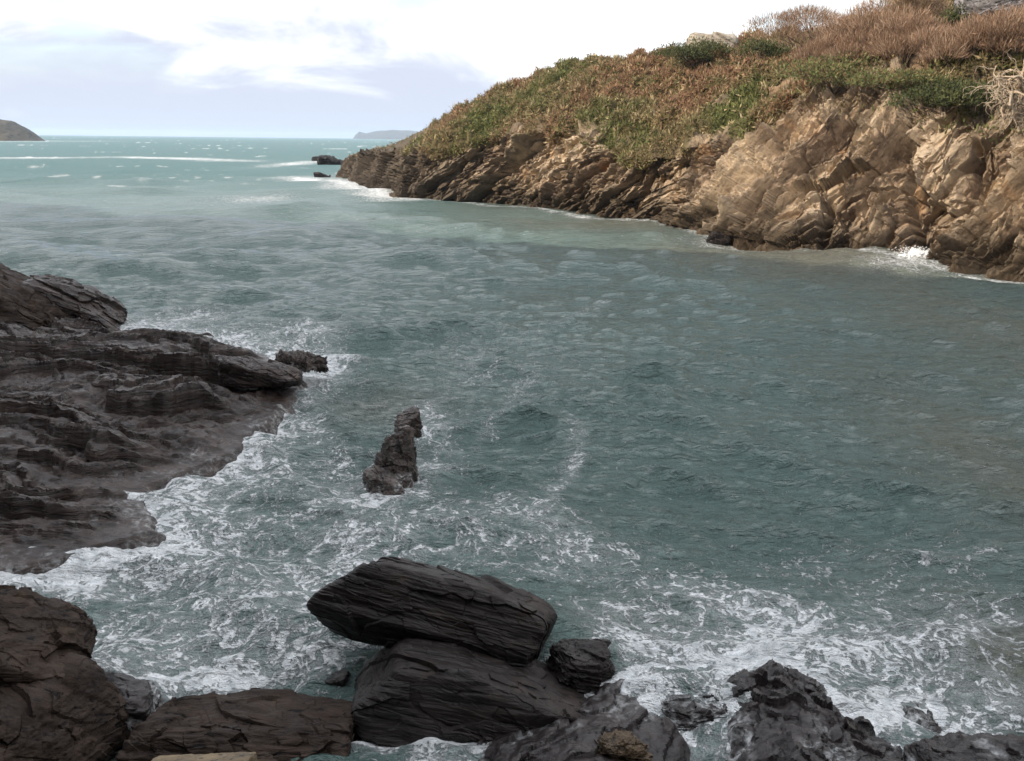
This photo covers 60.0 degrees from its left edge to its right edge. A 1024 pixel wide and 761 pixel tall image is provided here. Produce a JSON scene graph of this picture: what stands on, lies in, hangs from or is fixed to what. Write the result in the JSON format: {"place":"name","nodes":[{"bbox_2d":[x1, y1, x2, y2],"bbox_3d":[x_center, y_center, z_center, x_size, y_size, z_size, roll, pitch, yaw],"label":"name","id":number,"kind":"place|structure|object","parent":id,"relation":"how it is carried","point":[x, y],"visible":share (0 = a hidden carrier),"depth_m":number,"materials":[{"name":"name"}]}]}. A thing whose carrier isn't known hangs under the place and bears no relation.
{"place":"outdoors","nodes":[
{"label":"outdoors","id":0,"kind":"place"},
{"bbox_2d":[0,119,44,140],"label":"hill","id":1,"kind":"structure","parent":0,"point":[12,131],"depth_m":1095.25,"materials":[{"name":"grey stone"}]},
{"bbox_2d":[353,130,416,138],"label":"island","id":2,"kind":"structure","parent":0,"point":[394,134],"depth_m":7600.91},
{"bbox_2d":[0,0,886,137],"label":"sky","id":3,"kind":"structure","parent":0,"point":[179,68],"materials":[{"name":"white"}]},
{"bbox_2d":[0,135,1023,760],"bbox_3d":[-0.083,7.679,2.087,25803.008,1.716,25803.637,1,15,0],"label":"sea","id":4,"kind":"structure","parent":0,"point":[664,459],"depth_m":24.96,"materials":[{"name":"liquid"}]},
{"bbox_2d":[0,263,74,328],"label":"rock mass","id":5,"kind":"object","parent":4,"relation":"in","point":[25,306],"visible":0.13,"depth_m":35.05,"materials":[{"name":"grey stone"}]},
{"bbox_2d":[0,652,129,760],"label":"boulder","id":6,"kind":"object","parent":4,"relation":"in","point":[78,712],"visible":0.89,"depth_m":11.18,"materials":[{"name":"brown stone"}]},
{"bbox_2d":[0,585,97,686],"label":"boulder","id":7,"kind":"object","parent":6,"relation":"on","point":[37,630],"visible":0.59,"depth_m":12.01,"materials":[{"name":"brown stone"}]},
{"bbox_2d":[22,274,127,329],"bbox_3d":[-18.687,-2.816,38.197,4.430,2.746,3.752,17,11,-16],"label":"rock mass","id":8,"kind":"object","parent":4,"relation":"in","point":[73,298],"visible":0.52,"depth_m":37.03,"materials":[{"name":"stone"}]},
{"bbox_2d":[104,671,163,738],"bbox_3d":[-5.351,4.544,12.307,0.971,0.898,0.935,1,15,0],"label":"boulder","id":9,"kind":"object","parent":4,"relation":"in","point":[143,699],"visible":0.41,"depth_m":12.10,"materials":[{"name":"stone"}]},
{"bbox_2d":[0,317,307,574],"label":"rock shelf","id":10,"kind":"object","parent":4,"relation":"in","point":[97,420],"visible":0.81,"depth_m":23.66,"materials":[{"name":"stone"}]},
{"bbox_2d":[215,355,302,389],"bbox_3d":[-8.146,-0.176,28.462,2.760,0.949,1.738,10,8,-11],"label":"boulder","id":11,"kind":"object","parent":10,"relation":"on","point":[238,372],"visible":1,"depth_m":27.84,"materials":[{"name":"stone"}]},
{"bbox_2d":[114,688,357,760],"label":"boulder","id":12,"kind":"object","parent":4,"relation":"in","point":[264,724],"visible":0.82,"depth_m":11.43,"materials":[{"name":"brown stone"}]},
{"bbox_2d":[152,752,257,760],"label":"stone slab","id":13,"kind":"structure","parent":12,"relation":"on","point":[241,756],"depth_m":8.37,"materials":[{"name":"beige stone"}]},
{"bbox_2d":[275,349,328,372],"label":"sea rock","id":14,"kind":"object","parent":4,"relation":"in","point":[303,361],"visible":0.93,"depth_m":30.51,"materials":[{"name":"grey stone"}]},
{"bbox_2d":[313,172,330,176],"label":"sea rock","id":15,"kind":"object","parent":4,"relation":"in","point":[318,174],"visible":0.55,"depth_m":184.85,"materials":[{"name":"stone"}]},
{"bbox_2d":[317,155,342,164],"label":"sea rock","id":16,"kind":"object","parent":4,"relation":"in","point":[326,160],"visible":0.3,"depth_m":264.57,"materials":[{"name":"stone"}]},
{"bbox_2d":[325,670,350,686],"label":"boulder","id":17,"kind":"object","parent":4,"relation":"in","point":[339,678],"visible":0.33,"depth_m":13.34,"materials":[{"name":"stone"}]},
{"bbox_2d":[362,464,404,494],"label":"sea rock","id":18,"kind":"object","parent":4,"relation":"in","point":[376,479],"visible":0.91,"depth_m":21.21,"materials":[{"name":"grey stone"}]},
{"bbox_2d":[362,425,418,488],"bbox_3d":[-2.870,2.252,22.101,1.404,2.378,1.307,8,12,-22],"label":"sea rock","id":19,"kind":"object","parent":4,"relation":"in","point":[396,456],"visible":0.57,"depth_m":21.83,"materials":[{"name":"grey stone"}]},
{"bbox_2d":[394,406,422,438],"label":"sea rock","id":20,"kind":"object","parent":4,"relation":"in","point":[410,416],"visible":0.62,"depth_m":23.74,"materials":[{"name":"grey stone"}]},
{"bbox_2d":[350,637,586,746],"bbox_3d":[-0.488,4.590,12.796,3.856,1.603,2.261,10,-3,1],"label":"boulder","id":21,"kind":"object","parent":4,"relation":"in","point":[409,690],"visible":0.73,"depth_m":11.79,"materials":[{"name":"stone"}]},
{"bbox_2d":[306,556,557,666],"bbox_3d":[-1.129,3.526,13.551,3.671,1.386,1.816,14,-4,1],"label":"boulder","id":22,"kind":"object","parent":21,"relation":"on","point":[388,602],"visible":0.87,"depth_m":12.76,"materials":[{"name":"stone"}]},
{"bbox_2d":[477,679,690,760],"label":"rock shelf","id":23,"kind":"object","parent":4,"relation":"in","point":[608,708],"visible":0.59,"depth_m":11.63,"materials":[{"name":"stone"}]},
{"bbox_2d":[545,638,614,693],"bbox_3d":[1.052,4.306,13.257,1.044,0.772,0.956,13,12,-15],"label":"boulder","id":24,"kind":"object","parent":23,"relation":"on","point":[585,666],"visible":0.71,"depth_m":13.02,"materials":[{"name":"stone"}]},
{"bbox_2d":[594,729,652,760],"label":"boulder","id":25,"kind":"object","parent":23,"relation":"on","point":[623,745],"visible":0.92,"depth_m":11.12,"materials":[{"name":"stone"}]},
{"bbox_2d":[661,693,727,730],"bbox_3d":[2.530,4.718,12.683,1.001,0.587,0.950,-7,17,-13],"label":"boulder","id":26,"kind":"object","parent":23,"relation":"on","point":[682,710],"visible":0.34,"depth_m":12.38,"materials":[{"name":"stone"}]},
{"bbox_2d":[706,231,730,244],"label":"sea rock","id":27,"kind":"object","parent":4,"relation":"in","point":[717,238],"visible":0.94,"depth_m":74.18,"materials":[{"name":"stone"}]},
{"bbox_2d":[725,659,875,760],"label":"rock shelf","id":28,"kind":"object","parent":4,"relation":"in","point":[781,717],"visible":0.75,"depth_m":11.96,"materials":[{"name":"stone"}]},
{"bbox_2d":[771,666,826,695],"bbox_3d":[4.161,4.655,12.855,0.919,0.527,1.019,18,19,10],"label":"boulder","id":29,"kind":"object","parent":28,"relation":"on","point":[795,674],"visible":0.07,"depth_m":13.03,"materials":[{"name":"stone"}]},
{"bbox_2d":[823,735,903,760],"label":"boulder","id":30,"kind":"object","parent":4,"relation":"in","point":[871,748],"visible":0.77,"depth_m":11.49,"materials":[{"name":"stone"}]},
{"bbox_2d":[889,245,930,258],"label":"spray","id":31,"kind":"object","parent":4,"relation":"on","point":[913,251],"visible":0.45,"depth_m":62.21,"materials":[{"name":"white liquid"}]},
{"bbox_2d":[902,701,942,733],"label":"boulder","id":32,"kind":"object","parent":4,"relation":"in","point":[921,717],"visible":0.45,"depth_m":12.70,"materials":[{"name":"stone"}]},
{"bbox_2d":[902,731,1023,760],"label":"boulder","id":33,"kind":"object","parent":4,"relation":"in","point":[958,746],"visible":1,"depth_m":11.34,"materials":[{"name":"stone"}]},
{"bbox_2d":[335,14,1023,281],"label":"cliff","id":34,"kind":"structure","parent":0,"point":[825,177],"depth_m":70.52,"materials":[{"name":"brown stone"}]},
{"bbox_2d":[343,0,1023,171],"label":"heath","id":35,"kind":"object","parent":34,"relation":"on","point":[741,122],"visible":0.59,"depth_m":96.01,"materials":[{"name":"green plant"}]},
{"bbox_2d":[649,35,735,67],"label":"gorse bush","id":36,"kind":"object","parent":34,"relation":"on","point":[699,49],"visible":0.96,"depth_m":96.49,"materials":[{"name":"green plant"}]},
{"bbox_2d":[683,31,739,57],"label":"crag","id":37,"kind":"structure","parent":34,"relation":"on","point":[731,39],"depth_m":98.47,"materials":[{"name":"beige stone"}]},
{"bbox_2d":[734,36,797,57],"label":"gorse bush","id":38,"kind":"object","parent":34,"relation":"on","point":[769,47],"visible":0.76,"depth_m":88.76,"materials":[{"name":"green plant"}]},
{"bbox_2d":[742,3,874,56],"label":"shrub","id":39,"kind":"object","parent":34,"relation":"on","point":[791,18],"visible":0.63,"depth_m":80.57,"materials":[{"name":"brown plant"}]},
{"bbox_2d":[760,50,890,94],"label":"bramble","id":40,"kind":"object","parent":34,"relation":"on","point":[840,71],"visible":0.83,"depth_m":69.35,"materials":[{"name":"green plant"}]},
{"bbox_2d":[787,24,884,63],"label":"shrub","id":41,"kind":"object","parent":34,"relation":"on","point":[838,42],"visible":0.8,"depth_m":73.34,"materials":[{"name":"brown plant"}]},
{"bbox_2d":[809,0,944,44],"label":"shrub","id":42,"kind":"object","parent":34,"relation":"on","point":[866,18],"visible":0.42,"depth_m":72.82,"materials":[{"name":"brown plant"}]},
{"bbox_2d":[837,66,955,94],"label":"bramble","id":43,"kind":"object","parent":34,"relation":"on","point":[909,76],"visible":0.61,"depth_m":63.92,"materials":[{"name":"green plant"}]},
{"bbox_2d":[858,3,956,66],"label":"shrub","id":44,"kind":"object","parent":34,"relation":"on","point":[905,27],"visible":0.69,"depth_m":67.65,"materials":[{"name":"brown plant"}]},
{"bbox_2d":[875,0,953,22],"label":"shrub","id":45,"kind":"object","parent":34,"relation":"on","point":[936,9],"visible":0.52,"depth_m":70.00,"materials":[{"name":"brown plant"}]},
{"bbox_2d":[882,73,1007,114],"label":"gorse bush","id":46,"kind":"object","parent":34,"relation":"on","point":[945,86],"visible":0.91,"depth_m":61.02,"materials":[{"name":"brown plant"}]},
{"bbox_2d":[906,8,1004,66],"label":"shrub","id":47,"kind":"object","parent":34,"relation":"on","point":[942,41],"visible":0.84,"depth_m":63.35,"materials":[{"name":"brown plant"}]},
{"bbox_2d":[934,3,976,26],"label":"gorse bush","id":48,"kind":"object","parent":34,"relation":"on","point":[953,13],"visible":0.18,"depth_m":66.50,"materials":[{"name":"green plant"}]},
{"bbox_2d":[953,0,1023,70],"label":"shrub","id":49,"kind":"object","parent":34,"relation":"on","point":[1011,25],"visible":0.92,"depth_m":61.65,"materials":[{"name":"brown plant"}]},
{"bbox_2d":[953,0,1023,28],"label":"crag","id":50,"kind":"structure","parent":34,"relation":"on","point":[992,6],"depth_m":64.33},
{"bbox_2d":[962,49,1023,135],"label":"bare tree","id":51,"kind":"object","parent":34,"relation":"on","point":[1014,94],"visible":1,"depth_m":56.92,"materials":[{"name":"beige plant"}]}
]}

